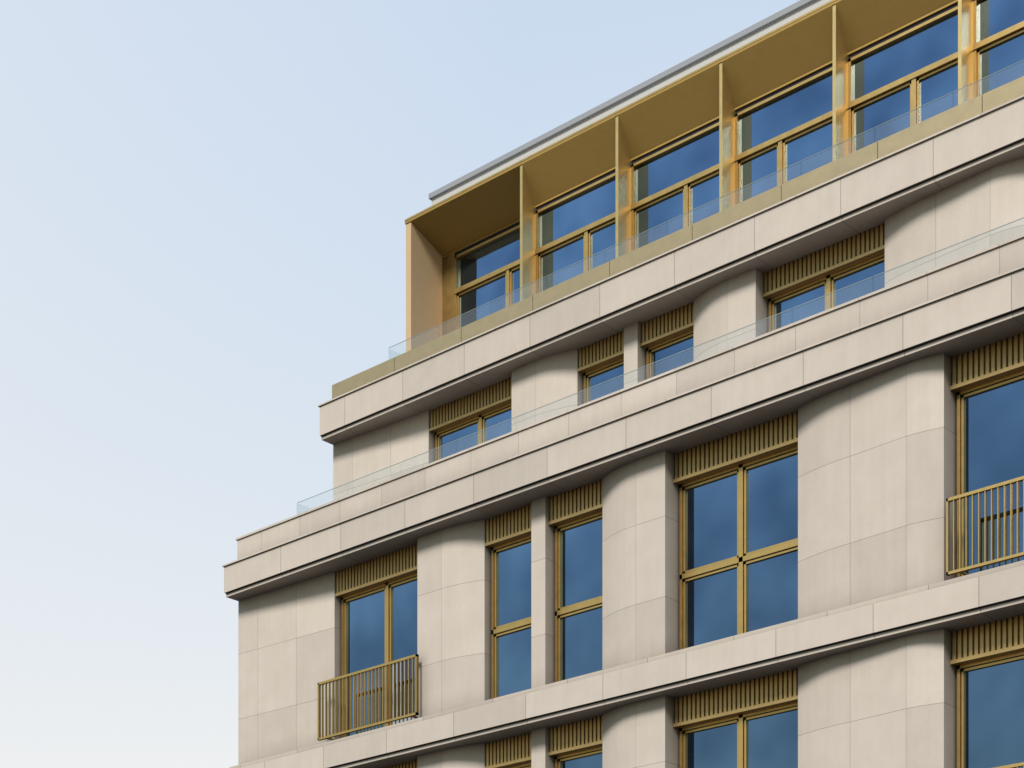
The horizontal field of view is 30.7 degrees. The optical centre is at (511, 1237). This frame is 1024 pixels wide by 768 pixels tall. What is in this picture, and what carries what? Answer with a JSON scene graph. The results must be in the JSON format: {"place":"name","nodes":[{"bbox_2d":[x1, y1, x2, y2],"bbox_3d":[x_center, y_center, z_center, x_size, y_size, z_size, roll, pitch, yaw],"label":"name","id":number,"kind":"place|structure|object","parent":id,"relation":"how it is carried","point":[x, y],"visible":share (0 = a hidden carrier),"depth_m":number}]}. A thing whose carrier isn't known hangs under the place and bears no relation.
{"place":"outdoors","nodes":[
{"label":"outdoors","id":0,"kind":"place"},
{"bbox_2d":[0,0,799,767],"label":"sky","id":1,"kind":"structure","parent":0,"point":[205,205]},
{"bbox_2d":[393,658,414,723],"bbox_3d":[-1.933,-10.285,35.176,0.900,1.330,0.003,0,0,42],"label":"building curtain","id":2,"kind":"object","parent":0,"point":[405,719],"visible":0.07,"depth_m":35.26},
{"bbox_2d":[222,0,1023,767],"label":"building","id":3,"kind":"structure","parent":0,"point":[876,463],"depth_m":31.35},
{"bbox_2d":[406,222,441,351],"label":"wall","id":4,"kind":"structure","parent":3,"relation":"attached to","point":[423,284],"depth_m":41.69},
{"bbox_2d":[297,60,1023,502],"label":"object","id":5,"kind":"object","parent":3,"relation":"attached to","point":[715,338],"visible":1,"depth_m":31.90},
{"bbox_2d":[318,476,1023,767],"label":"balcony railings","id":6,"kind":"object","parent":3,"relation":"attached to","point":[991,488],"visible":0.96,"depth_m":34.45},
{"bbox_2d":[332,76,1023,398],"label":"parapet","id":7,"kind":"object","parent":3,"relation":"attached to","point":[993,98],"visible":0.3,"depth_m":33.33},
{"bbox_2d":[335,224,1023,767],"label":"ventilation grille","id":8,"kind":"object","parent":3,"relation":"attached to","point":[991,362],"visible":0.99,"depth_m":31.80},
{"bbox_2d":[405,0,957,258],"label":"soffit","id":9,"kind":"structure","parent":3,"relation":"attached to","point":[793,52],"depth_m":36.92},
{"bbox_2d":[341,0,1023,767],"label":"window frames","id":10,"kind":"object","parent":3,"relation":"attached to","point":[453,292],"visible":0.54,"depth_m":33.62},
{"bbox_2d":[520,0,972,300],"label":"vertical fins","id":11,"kind":"object","parent":3,"relation":"attached to","point":[727,112],"visible":0.45,"depth_m":35.92}
]}

